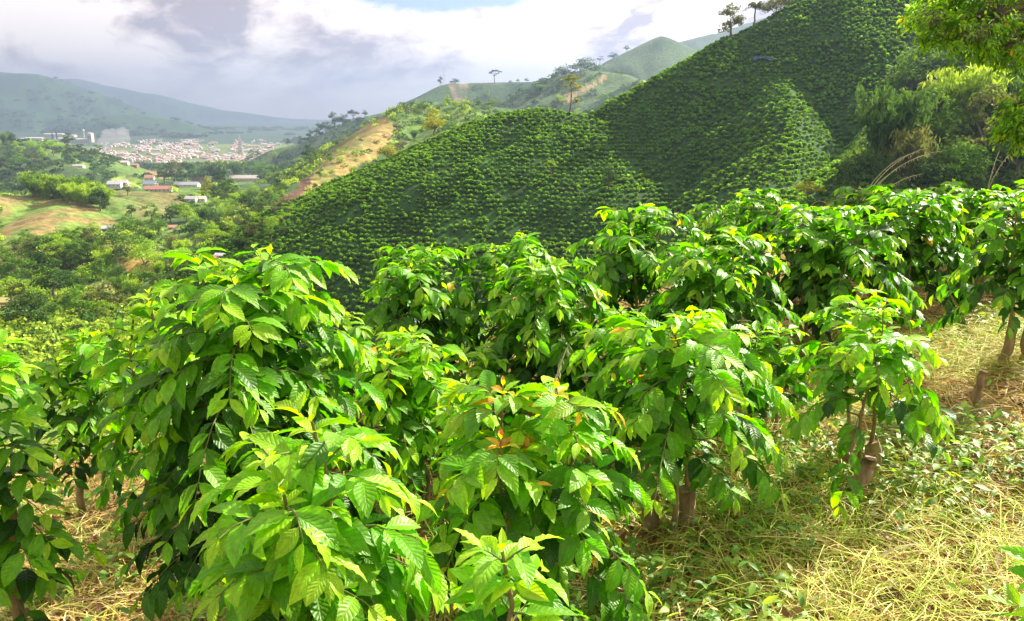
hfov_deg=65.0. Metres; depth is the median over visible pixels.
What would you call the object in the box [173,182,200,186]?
house
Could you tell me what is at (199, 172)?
bushy tree
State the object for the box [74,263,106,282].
bushy tree
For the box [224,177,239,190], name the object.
broadleaf tree
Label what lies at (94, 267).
bushy tree
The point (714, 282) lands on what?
coffee shrub
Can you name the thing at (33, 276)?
broadleaf tree
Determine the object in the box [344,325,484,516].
coffee shrub
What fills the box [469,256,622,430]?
coffee shrub
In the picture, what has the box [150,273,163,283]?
broadleaf tree
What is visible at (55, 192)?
bamboo clump
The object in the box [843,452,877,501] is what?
stump
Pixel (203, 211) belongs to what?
bamboo clump
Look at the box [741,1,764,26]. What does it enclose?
sparse tree
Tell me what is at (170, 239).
bushy tree
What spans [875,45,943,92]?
broadleaf tree
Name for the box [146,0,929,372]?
coffee plantation
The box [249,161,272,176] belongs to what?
bushy tree
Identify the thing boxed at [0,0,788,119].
sky
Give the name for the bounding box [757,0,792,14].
bushy tree
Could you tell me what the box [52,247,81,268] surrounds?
bushy tree
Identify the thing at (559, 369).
dry weed
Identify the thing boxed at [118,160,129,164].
house
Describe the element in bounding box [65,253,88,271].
broadleaf tree
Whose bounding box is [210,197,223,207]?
bushy tree
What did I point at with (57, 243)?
broadleaf tree
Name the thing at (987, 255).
coffee shrub
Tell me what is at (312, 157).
broadleaf tree
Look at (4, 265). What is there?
broadleaf tree
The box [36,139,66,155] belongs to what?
umbrella tree
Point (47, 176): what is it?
bamboo clump
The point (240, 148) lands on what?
church
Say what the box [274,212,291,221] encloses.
umbrella tree
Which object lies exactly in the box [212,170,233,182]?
broadleaf tree
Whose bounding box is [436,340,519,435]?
coffee shrub
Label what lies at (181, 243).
bamboo clump
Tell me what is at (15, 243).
bushy tree
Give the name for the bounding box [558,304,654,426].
coffee shrub
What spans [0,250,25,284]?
broadleaf tree
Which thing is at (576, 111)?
broadleaf tree
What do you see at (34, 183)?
bamboo clump
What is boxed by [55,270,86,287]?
bushy tree
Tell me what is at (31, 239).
bushy tree
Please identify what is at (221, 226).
broadleaf tree
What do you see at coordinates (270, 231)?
broadleaf tree
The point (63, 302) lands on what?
broadleaf tree
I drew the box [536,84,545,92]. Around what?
bamboo clump
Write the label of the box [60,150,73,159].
bushy tree
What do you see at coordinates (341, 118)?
bushy tree
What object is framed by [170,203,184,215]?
bamboo clump
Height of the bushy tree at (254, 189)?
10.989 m
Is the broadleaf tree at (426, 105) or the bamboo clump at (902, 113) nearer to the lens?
the bamboo clump at (902, 113)
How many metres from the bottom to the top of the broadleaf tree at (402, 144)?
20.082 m
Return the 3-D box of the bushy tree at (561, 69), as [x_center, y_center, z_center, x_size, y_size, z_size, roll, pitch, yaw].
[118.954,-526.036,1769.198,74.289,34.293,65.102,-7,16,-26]
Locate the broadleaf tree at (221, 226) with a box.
[214,224,228,239]
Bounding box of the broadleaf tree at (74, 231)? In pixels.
[70,226,87,238]
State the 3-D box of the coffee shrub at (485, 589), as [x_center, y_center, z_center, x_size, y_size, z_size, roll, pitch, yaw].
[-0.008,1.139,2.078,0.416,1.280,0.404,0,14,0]
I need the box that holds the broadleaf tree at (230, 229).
[221,221,236,234]
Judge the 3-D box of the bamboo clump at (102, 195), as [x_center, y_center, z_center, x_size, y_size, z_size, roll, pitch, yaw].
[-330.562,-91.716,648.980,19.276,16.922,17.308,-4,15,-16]
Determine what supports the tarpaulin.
on the coffee plantation
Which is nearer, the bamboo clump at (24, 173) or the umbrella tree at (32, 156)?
the bamboo clump at (24, 173)
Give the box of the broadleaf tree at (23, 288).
[6,282,29,297]
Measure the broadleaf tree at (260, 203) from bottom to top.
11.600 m
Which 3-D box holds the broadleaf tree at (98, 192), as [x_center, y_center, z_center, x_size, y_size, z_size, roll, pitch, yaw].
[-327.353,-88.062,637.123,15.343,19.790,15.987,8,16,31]
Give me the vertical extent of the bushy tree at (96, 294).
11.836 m
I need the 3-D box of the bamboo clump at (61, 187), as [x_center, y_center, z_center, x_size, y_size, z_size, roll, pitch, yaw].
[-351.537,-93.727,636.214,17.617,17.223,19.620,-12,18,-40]
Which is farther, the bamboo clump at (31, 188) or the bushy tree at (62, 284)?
the bamboo clump at (31, 188)
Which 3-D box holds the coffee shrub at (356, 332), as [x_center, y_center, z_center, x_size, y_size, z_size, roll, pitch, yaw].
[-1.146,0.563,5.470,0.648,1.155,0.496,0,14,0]
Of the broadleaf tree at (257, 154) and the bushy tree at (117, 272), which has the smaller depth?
the bushy tree at (117, 272)
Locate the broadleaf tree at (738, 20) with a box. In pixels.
[717,2,746,37]
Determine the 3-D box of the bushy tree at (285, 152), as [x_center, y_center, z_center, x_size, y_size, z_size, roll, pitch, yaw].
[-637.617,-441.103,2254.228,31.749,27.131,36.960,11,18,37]
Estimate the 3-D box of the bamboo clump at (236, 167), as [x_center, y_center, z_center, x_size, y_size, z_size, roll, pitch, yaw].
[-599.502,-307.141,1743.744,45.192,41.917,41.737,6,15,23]
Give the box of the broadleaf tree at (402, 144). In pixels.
[395,140,407,151]
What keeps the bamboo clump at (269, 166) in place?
on the ground at (52, 214)
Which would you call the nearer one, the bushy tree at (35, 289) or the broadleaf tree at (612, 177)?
the broadleaf tree at (612, 177)
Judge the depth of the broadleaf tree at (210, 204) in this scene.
684.04 m
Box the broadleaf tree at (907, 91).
[891,87,922,123]
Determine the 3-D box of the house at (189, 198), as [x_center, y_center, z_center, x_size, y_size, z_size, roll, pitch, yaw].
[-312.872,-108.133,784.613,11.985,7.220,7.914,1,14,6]
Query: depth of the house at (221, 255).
322.57 m
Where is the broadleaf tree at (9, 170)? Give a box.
[0,156,17,178]
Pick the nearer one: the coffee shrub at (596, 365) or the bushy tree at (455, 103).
the coffee shrub at (596, 365)
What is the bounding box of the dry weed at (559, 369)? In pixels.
[555,343,571,390]
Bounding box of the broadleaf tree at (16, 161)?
[9,152,29,171]
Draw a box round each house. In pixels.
[72,164,85,167]
[101,225,116,231]
[106,181,123,188]
[116,180,129,186]
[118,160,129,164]
[130,163,139,167]
[142,181,158,185]
[144,175,154,180]
[144,186,172,191]
[167,225,177,229]
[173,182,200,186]
[184,196,198,202]
[191,177,203,182]
[197,196,206,201]
[214,253,224,257]
[229,175,258,180]
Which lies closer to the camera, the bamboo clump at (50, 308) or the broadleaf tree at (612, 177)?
the bamboo clump at (50, 308)
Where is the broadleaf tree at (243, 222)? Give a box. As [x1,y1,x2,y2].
[238,212,251,225]
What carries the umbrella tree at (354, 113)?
on the ground at (52, 214)
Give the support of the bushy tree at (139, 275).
on the ground at (52, 214)
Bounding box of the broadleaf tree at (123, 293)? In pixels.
[113,288,130,301]
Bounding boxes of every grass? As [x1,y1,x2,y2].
[0,251,1023,620]
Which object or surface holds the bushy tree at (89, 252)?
on the ground at (52, 214)
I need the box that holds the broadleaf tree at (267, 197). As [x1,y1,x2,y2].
[258,191,272,204]
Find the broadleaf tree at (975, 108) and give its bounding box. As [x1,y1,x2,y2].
[940,84,1023,159]
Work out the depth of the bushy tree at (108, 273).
393.70 m
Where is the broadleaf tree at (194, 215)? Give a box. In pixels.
[185,213,198,224]
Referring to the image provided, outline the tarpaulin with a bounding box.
[754,56,772,59]
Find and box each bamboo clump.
[0,132,9,143]
[16,176,27,188]
[17,170,37,176]
[18,172,45,195]
[26,177,50,197]
[35,180,55,198]
[38,173,63,195]
[43,177,68,197]
[45,303,59,313]
[52,182,67,200]
[56,181,78,202]
[63,184,85,204]
[64,276,88,290]
[66,175,92,184]
[72,187,93,205]
[80,181,101,202]
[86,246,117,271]
[91,187,112,207]
[94,187,115,207]
[106,274,128,292]
[122,277,143,295]
[143,232,153,240]
[149,260,164,276]
[162,273,173,278]
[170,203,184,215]
[172,238,193,248]
[192,205,209,220]
[201,159,227,180]
[226,160,246,174]
[228,193,236,199]
[228,235,249,250]
[263,164,274,170]
[409,129,419,138]
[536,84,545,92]
[848,80,937,168]
[875,124,940,180]
[917,62,1014,132]
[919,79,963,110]
[959,64,1023,113]
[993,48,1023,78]
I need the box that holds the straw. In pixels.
[0,222,1023,620]
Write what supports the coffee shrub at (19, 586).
on the ground at (52, 214)
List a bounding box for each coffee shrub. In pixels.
[0,329,105,620]
[13,326,142,515]
[88,286,205,557]
[92,243,397,620]
[185,391,466,620]
[304,309,382,432]
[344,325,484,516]
[359,243,499,435]
[399,370,661,620]
[429,374,509,529]
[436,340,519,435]
[443,528,577,620]
[445,232,578,385]
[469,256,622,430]
[539,305,798,546]
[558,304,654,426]
[565,203,710,348]
[635,226,810,417]
[669,188,810,292]
[721,320,818,431]
[733,202,932,381]
[760,282,956,524]
[815,184,910,262]
[826,185,979,335]
[895,178,1002,277]
[920,184,1023,297]
[929,179,1023,367]
[977,546,1023,620]
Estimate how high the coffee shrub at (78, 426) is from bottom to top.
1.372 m
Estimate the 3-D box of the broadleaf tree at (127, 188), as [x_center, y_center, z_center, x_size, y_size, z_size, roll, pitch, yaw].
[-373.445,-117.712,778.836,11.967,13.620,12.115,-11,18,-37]
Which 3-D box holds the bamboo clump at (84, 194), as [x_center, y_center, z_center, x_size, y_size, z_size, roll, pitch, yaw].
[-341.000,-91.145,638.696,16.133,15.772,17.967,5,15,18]
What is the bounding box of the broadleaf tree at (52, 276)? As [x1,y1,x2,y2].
[25,258,75,298]
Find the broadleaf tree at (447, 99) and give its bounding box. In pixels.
[444,94,450,104]
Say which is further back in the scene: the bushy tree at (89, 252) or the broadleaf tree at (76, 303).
the bushy tree at (89, 252)
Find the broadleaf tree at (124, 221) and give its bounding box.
[117,214,134,225]
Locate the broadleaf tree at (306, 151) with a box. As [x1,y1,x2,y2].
[300,144,316,162]
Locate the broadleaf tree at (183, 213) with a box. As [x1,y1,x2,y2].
[177,205,195,222]
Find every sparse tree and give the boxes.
[150,233,164,251]
[172,225,182,239]
[267,206,279,211]
[282,203,292,217]
[393,121,405,137]
[401,104,411,118]
[488,69,501,82]
[544,160,555,179]
[741,1,764,26]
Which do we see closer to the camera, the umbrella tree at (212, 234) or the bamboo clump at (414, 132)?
the umbrella tree at (212, 234)
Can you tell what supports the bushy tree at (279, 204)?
on the ground at (52, 214)
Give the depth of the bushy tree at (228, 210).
564.50 m
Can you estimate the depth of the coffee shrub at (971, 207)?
8.15 m
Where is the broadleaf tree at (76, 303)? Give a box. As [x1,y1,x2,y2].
[61,286,93,318]
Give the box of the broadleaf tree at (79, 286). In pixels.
[73,283,91,298]
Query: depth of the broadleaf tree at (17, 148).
1711.91 m
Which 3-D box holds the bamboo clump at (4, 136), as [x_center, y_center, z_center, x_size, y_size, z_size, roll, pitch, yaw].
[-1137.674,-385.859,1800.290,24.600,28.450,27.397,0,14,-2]
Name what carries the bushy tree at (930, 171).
on the ground at (52, 214)
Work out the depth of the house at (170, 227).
577.39 m
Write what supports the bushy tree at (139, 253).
on the ground at (52, 214)
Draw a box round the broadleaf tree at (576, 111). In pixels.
[574,108,582,113]
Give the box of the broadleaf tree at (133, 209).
[125,204,135,216]
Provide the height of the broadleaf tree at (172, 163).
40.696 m
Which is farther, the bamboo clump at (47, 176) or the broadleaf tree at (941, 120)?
the bamboo clump at (47, 176)
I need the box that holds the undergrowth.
[824,60,1023,227]
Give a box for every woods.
[0,70,642,194]
[0,76,319,169]
[0,99,498,384]
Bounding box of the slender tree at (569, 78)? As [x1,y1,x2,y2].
[558,74,582,114]
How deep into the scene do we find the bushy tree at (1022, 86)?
201.85 m
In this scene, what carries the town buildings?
on the ground at (52, 214)
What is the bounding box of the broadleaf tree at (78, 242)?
[69,237,93,263]
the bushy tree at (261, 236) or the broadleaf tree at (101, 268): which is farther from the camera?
the broadleaf tree at (101, 268)
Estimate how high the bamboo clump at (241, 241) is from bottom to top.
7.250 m
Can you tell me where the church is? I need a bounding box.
[237,136,242,152]
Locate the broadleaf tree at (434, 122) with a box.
[422,108,445,135]
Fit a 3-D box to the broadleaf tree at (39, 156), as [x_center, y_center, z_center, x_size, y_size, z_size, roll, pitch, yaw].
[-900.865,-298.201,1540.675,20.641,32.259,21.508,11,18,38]
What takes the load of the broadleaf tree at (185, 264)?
on the ground at (52, 214)
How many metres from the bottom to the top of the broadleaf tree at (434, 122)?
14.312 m
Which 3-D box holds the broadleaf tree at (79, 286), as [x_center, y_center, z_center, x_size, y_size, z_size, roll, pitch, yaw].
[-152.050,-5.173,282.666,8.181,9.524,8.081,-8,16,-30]
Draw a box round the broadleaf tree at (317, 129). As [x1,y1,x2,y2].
[312,123,323,135]
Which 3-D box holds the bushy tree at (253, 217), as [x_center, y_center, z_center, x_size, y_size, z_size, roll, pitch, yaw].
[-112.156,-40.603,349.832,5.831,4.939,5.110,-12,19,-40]
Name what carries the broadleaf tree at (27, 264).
on the ground at (52, 214)
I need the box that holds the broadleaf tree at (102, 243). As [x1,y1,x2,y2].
[90,240,107,250]
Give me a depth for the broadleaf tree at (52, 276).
289.57 m
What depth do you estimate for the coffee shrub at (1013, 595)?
2.04 m
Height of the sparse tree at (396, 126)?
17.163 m
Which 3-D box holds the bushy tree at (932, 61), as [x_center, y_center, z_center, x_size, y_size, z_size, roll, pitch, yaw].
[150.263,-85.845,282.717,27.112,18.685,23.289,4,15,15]
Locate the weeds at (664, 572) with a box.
[0,214,1023,620]
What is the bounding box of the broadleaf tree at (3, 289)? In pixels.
[0,276,23,299]
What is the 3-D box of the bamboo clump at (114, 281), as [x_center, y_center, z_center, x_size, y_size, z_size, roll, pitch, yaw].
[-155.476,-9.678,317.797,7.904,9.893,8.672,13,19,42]
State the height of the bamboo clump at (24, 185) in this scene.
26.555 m
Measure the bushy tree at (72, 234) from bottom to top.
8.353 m
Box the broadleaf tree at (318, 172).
[315,168,323,178]
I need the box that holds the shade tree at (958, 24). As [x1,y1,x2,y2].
[896,0,1023,159]
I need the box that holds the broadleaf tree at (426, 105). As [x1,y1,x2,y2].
[418,101,429,112]
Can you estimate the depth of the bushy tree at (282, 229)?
305.62 m
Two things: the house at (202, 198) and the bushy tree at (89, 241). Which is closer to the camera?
the bushy tree at (89, 241)
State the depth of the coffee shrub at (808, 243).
6.54 m
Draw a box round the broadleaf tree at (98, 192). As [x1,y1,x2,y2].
[89,187,109,210]
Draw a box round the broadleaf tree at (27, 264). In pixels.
[18,257,37,280]
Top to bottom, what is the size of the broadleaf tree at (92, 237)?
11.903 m
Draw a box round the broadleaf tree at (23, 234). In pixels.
[17,229,33,240]
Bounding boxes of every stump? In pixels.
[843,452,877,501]
[969,370,987,415]
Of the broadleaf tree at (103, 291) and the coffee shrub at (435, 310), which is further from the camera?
the broadleaf tree at (103, 291)
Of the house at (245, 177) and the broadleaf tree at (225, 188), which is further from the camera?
the house at (245, 177)
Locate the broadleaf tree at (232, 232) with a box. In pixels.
[228,231,237,243]
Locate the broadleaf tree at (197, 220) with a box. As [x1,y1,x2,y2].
[190,216,208,229]
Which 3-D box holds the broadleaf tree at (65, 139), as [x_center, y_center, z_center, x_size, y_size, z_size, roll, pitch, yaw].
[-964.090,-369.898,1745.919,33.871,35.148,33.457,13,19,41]
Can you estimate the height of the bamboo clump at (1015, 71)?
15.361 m
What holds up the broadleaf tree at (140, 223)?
on the ground at (52, 214)
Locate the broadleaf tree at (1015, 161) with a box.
[983,115,1023,179]
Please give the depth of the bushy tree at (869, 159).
172.56 m
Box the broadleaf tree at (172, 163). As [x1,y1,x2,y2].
[160,159,183,181]
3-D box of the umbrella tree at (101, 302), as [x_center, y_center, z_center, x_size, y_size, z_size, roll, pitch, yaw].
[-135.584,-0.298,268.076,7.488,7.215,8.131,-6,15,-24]
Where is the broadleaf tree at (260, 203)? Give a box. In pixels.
[253,195,267,206]
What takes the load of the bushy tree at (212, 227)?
on the ground at (52, 214)
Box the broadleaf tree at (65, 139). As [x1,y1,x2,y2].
[60,132,75,145]
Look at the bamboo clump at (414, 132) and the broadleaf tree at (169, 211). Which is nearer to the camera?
the broadleaf tree at (169, 211)
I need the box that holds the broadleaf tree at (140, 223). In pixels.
[129,218,147,234]
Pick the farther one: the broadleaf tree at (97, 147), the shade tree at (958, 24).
the broadleaf tree at (97, 147)
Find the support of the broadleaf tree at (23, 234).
on the ground at (52, 214)
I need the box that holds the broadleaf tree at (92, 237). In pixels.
[80,227,101,244]
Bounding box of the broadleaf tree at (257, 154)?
[254,150,261,158]
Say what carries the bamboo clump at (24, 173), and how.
on the ground at (52, 214)
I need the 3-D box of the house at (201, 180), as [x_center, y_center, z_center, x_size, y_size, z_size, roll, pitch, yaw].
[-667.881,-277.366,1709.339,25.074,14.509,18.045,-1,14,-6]
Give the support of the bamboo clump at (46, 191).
on the ground at (52, 214)
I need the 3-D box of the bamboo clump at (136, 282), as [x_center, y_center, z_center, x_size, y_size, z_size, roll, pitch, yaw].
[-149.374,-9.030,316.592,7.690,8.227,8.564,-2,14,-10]
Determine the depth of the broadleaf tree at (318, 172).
643.16 m
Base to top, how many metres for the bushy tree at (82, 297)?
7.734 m
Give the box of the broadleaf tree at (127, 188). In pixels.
[120,182,132,195]
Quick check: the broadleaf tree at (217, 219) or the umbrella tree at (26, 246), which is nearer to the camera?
the umbrella tree at (26, 246)
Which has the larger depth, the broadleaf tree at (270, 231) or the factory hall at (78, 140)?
the factory hall at (78, 140)
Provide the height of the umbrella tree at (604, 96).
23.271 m
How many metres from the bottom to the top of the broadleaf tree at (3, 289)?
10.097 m
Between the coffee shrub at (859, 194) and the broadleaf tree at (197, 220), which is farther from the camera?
the broadleaf tree at (197, 220)
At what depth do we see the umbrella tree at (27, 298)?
257.06 m
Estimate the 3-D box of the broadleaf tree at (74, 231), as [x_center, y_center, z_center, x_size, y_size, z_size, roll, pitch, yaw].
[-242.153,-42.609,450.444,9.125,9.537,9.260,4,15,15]
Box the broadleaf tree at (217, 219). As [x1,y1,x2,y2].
[213,216,224,225]
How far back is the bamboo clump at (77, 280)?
307.28 m
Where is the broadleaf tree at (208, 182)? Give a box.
[201,175,211,191]
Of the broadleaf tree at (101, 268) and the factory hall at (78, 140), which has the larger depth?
the factory hall at (78, 140)
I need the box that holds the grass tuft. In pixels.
[782,201,830,277]
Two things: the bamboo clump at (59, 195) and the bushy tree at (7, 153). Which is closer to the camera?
the bamboo clump at (59, 195)
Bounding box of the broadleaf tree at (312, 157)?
[304,152,315,162]
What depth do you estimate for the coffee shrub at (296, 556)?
2.09 m
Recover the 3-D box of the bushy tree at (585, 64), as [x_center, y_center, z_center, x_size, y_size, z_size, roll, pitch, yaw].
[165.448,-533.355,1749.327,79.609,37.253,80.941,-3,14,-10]
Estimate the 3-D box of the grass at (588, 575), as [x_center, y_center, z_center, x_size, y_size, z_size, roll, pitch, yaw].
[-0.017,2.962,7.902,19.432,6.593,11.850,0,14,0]
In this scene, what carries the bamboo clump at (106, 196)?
on the ground at (52, 214)
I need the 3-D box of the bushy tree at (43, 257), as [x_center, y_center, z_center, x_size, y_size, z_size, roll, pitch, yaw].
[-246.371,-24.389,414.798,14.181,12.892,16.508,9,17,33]
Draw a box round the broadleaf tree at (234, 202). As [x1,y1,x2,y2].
[229,192,241,209]
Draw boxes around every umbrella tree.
[6,294,46,307]
[20,237,66,257]
[26,153,37,164]
[31,234,75,250]
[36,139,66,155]
[93,299,116,312]
[105,246,129,268]
[143,250,192,271]
[178,221,210,245]
[194,229,230,245]
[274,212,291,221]
[347,109,359,115]
[595,94,610,102]
[794,181,824,202]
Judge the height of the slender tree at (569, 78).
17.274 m
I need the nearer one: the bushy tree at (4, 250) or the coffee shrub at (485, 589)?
the coffee shrub at (485, 589)
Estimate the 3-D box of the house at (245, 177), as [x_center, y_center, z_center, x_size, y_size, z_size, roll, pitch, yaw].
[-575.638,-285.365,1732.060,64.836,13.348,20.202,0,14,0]
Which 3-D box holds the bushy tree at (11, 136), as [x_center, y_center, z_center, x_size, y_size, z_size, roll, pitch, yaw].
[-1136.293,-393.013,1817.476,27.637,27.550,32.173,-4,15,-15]
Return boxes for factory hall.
[25,137,43,140]
[43,133,64,136]
[75,138,87,142]
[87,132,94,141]
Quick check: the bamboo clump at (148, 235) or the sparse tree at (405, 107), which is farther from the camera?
the sparse tree at (405, 107)
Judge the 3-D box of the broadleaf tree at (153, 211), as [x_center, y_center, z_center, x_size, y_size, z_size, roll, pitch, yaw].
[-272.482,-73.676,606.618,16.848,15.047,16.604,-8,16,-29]
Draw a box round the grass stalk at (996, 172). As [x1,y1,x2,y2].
[978,150,1010,217]
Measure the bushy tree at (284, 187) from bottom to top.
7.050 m
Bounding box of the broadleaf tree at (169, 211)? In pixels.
[161,205,178,223]
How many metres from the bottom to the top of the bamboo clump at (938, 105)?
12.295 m
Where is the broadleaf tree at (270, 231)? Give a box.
[264,225,277,239]
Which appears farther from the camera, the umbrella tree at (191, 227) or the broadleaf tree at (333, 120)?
the broadleaf tree at (333, 120)
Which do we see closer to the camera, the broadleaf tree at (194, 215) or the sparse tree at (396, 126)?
the broadleaf tree at (194, 215)
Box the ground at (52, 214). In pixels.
[0,0,1023,620]
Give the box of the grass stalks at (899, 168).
[857,148,946,217]
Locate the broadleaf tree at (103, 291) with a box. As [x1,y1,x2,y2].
[97,284,110,295]
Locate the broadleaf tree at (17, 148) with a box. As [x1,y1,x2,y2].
[10,141,24,152]
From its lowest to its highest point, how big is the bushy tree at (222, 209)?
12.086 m
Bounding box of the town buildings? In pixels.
[93,138,284,157]
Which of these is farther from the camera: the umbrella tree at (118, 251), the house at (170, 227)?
the house at (170, 227)
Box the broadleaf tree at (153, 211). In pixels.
[139,203,160,220]
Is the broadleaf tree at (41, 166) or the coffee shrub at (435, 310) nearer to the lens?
the coffee shrub at (435, 310)
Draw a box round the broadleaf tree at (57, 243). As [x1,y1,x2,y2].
[36,239,67,267]
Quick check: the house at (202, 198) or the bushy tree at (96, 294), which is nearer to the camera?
the bushy tree at (96, 294)
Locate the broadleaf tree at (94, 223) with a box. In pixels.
[86,221,100,232]
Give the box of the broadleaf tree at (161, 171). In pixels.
[151,162,173,183]
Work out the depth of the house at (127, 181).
1272.03 m
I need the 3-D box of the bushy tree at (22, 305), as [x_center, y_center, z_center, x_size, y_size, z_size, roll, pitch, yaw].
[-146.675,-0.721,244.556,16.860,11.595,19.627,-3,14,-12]
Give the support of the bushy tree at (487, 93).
on the ground at (52, 214)
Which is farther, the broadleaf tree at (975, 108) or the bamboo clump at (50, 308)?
the bamboo clump at (50, 308)
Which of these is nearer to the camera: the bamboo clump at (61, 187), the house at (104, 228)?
the house at (104, 228)
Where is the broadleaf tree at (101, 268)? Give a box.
[89,258,112,280]
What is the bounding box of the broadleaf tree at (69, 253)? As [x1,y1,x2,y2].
[60,241,83,269]
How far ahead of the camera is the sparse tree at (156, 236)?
449.29 m
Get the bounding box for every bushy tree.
[0,247,13,259]
[0,289,59,319]
[2,147,13,157]
[5,131,16,141]
[6,238,19,248]
[15,247,35,267]
[19,251,50,273]
[20,279,44,294]
[22,234,39,246]
[25,140,36,148]
[41,278,68,290]
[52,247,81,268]
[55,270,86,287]
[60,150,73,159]
[65,227,80,236]
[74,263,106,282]
[77,291,96,307]
[79,281,128,309]
[80,237,93,247]
[81,248,97,257]
[81,262,103,281]
[88,220,159,254]
[100,267,117,281]
[109,266,128,277]
[125,239,164,263]
[127,265,154,280]
[163,233,178,249]
[180,202,195,214]
[185,162,210,181]
[203,211,216,221]
[206,221,219,231]
[210,184,218,191]
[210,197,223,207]
[215,204,229,213]
[217,193,227,200]
[223,198,234,207]
[224,206,234,216]
[233,215,242,223]
[237,190,258,206]
[239,222,259,234]
[242,160,257,174]
[245,184,258,193]
[249,159,262,166]
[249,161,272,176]
[250,212,259,221]
[255,230,267,238]
[263,216,280,227]
[266,191,280,200]
[274,224,289,234]
[277,199,288,206]
[279,149,288,156]
[279,183,287,189]
[319,120,332,131]
[334,113,351,123]
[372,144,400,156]
[452,100,460,108]
[481,88,491,97]
[482,98,499,106]
[553,64,576,74]
[554,94,564,103]
[570,57,604,70]
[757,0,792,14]
[831,148,896,185]
[901,154,959,188]
[902,46,973,81]
[923,134,1001,182]
[936,44,988,72]
[986,84,1023,119]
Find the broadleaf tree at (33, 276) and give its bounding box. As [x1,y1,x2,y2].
[32,266,50,285]
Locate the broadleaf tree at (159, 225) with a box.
[146,214,168,233]
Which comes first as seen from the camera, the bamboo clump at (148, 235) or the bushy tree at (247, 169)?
the bamboo clump at (148, 235)
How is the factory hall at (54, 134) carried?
on the ground at (52, 214)
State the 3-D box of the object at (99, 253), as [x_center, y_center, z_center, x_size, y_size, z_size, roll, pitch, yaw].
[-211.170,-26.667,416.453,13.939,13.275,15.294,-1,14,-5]
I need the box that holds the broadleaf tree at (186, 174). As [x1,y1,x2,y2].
[174,161,196,181]
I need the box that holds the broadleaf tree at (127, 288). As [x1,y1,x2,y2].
[115,280,139,304]
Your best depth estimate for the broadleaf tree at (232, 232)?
330.03 m
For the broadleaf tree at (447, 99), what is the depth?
916.69 m
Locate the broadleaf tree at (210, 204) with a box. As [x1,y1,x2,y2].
[206,203,215,211]
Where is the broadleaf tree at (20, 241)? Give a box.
[16,235,28,247]
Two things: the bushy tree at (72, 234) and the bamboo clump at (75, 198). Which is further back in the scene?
the bamboo clump at (75, 198)
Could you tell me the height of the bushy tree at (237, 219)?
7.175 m
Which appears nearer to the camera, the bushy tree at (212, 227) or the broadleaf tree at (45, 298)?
the broadleaf tree at (45, 298)
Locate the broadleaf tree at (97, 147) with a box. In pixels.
[90,144,102,153]
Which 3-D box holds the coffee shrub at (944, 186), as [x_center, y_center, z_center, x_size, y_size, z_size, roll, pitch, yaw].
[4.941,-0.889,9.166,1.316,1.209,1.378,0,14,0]
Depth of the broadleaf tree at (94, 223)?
528.02 m
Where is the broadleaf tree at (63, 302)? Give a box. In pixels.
[59,293,72,303]
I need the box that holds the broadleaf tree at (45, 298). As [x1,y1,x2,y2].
[38,292,50,308]
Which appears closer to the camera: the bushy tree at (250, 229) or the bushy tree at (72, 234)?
the bushy tree at (250, 229)
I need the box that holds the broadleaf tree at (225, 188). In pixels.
[217,180,232,191]
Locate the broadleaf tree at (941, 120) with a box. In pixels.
[914,82,976,136]
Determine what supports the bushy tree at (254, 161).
on the ground at (52, 214)
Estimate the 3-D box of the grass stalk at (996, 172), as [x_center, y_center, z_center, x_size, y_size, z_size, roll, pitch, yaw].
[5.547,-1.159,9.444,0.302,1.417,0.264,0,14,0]
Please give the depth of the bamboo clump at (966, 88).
196.73 m
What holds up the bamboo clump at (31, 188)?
on the ground at (52, 214)
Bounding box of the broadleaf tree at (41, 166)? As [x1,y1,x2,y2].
[28,164,49,175]
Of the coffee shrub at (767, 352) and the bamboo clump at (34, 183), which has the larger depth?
the bamboo clump at (34, 183)
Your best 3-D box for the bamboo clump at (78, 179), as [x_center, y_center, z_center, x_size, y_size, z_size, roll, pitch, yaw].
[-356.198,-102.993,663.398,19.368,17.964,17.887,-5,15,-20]
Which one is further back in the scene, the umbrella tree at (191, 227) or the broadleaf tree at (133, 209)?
the broadleaf tree at (133, 209)
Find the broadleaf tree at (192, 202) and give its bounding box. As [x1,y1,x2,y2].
[189,200,200,208]
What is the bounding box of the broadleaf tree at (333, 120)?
[328,111,339,127]
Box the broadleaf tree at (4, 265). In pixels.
[0,253,18,279]
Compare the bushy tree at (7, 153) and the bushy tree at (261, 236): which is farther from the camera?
the bushy tree at (7, 153)
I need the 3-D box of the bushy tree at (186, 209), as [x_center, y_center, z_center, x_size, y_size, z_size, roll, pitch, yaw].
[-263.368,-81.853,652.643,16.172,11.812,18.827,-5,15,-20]
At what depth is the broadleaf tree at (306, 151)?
880.06 m
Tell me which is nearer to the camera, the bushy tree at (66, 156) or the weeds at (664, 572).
the weeds at (664, 572)
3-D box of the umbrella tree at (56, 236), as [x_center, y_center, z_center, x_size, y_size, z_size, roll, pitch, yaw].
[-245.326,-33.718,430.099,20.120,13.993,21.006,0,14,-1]
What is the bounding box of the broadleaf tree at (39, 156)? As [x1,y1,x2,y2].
[36,146,46,160]
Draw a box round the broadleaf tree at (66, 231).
[58,229,74,238]
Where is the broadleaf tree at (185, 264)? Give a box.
[180,260,193,273]

